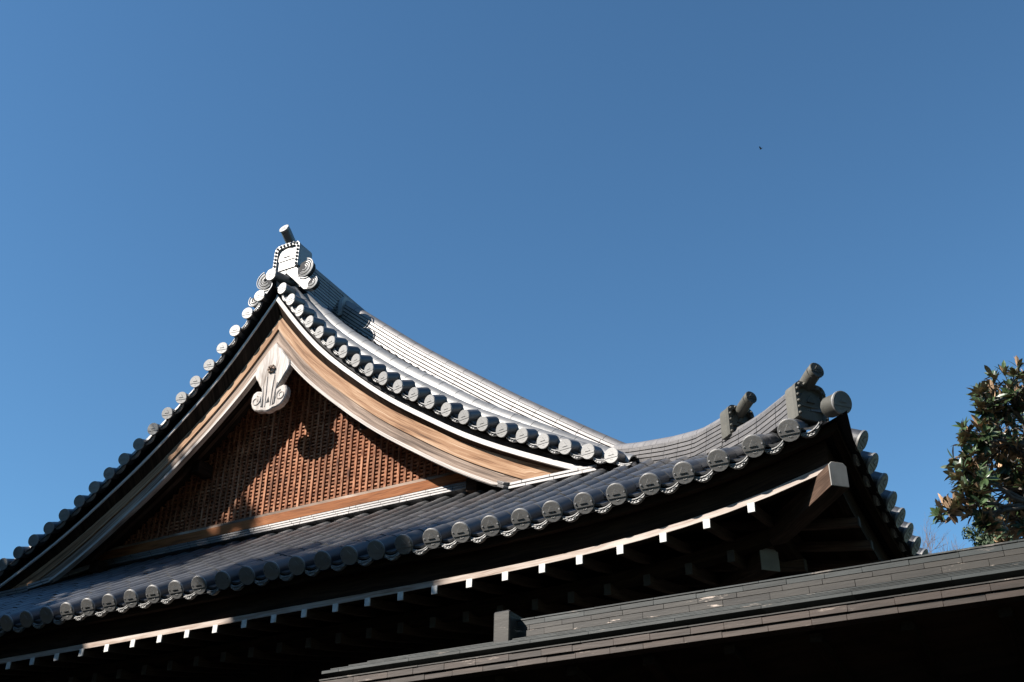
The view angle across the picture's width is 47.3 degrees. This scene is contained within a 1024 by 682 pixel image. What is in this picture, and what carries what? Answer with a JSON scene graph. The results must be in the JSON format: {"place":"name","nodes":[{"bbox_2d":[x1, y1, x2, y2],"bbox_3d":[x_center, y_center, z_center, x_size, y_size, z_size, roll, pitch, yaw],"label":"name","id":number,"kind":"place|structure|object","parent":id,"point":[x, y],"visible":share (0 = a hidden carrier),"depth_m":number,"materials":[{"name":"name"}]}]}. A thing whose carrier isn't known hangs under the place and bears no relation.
{"place":"outdoors","nodes":[
{"label":"outdoors","id":0,"kind":"place"},
{"bbox_2d":[0,225,927,681],"bbox_3d":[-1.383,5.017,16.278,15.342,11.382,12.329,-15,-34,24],"label":"temple hall","id":1,"kind":"structure","parent":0,"point":[312,475],"depth_m":11.71,"materials":[{"name":"tile"}]},
{"bbox_2d":[0,0,1023,558],"label":"sky","id":2,"kind":"structure","parent":0,"point":[578,207],"materials":[{"name":"blue"}]},
{"bbox_2d":[319,539,1023,681],"bbox_3d":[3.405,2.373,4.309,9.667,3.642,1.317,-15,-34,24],"label":"gateway roof","id":3,"kind":"structure","parent":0,"point":[957,615],"depth_m":5.68,"materials":[{"name":"grey metal"}]},
{"bbox_2d":[912,514,964,553],"bbox_3d":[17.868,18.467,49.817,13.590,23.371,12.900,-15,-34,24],"label":"bare tree","id":4,"kind":"object","parent":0,"point":[926,536],"depth_m":53.56,"materials":[{"name":"grey plant"}]},
{"bbox_2d":[929,355,1023,543],"bbox_3d":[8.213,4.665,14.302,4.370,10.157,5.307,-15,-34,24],"label":"magnolia tree","id":5,"kind":"object","parent":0,"point":[975,477],"visible":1,"depth_m":14.84,"materials":[{"name":"green plant"}]},
{"bbox_2d":[961,517,1020,546],"bbox_3d":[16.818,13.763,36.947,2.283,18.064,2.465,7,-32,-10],"label":"evergreen tree","id":6,"kind":"object","parent":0,"point":[983,538],"visible":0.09,"depth_m":41.06,"materials":[{"name":"green plant"}]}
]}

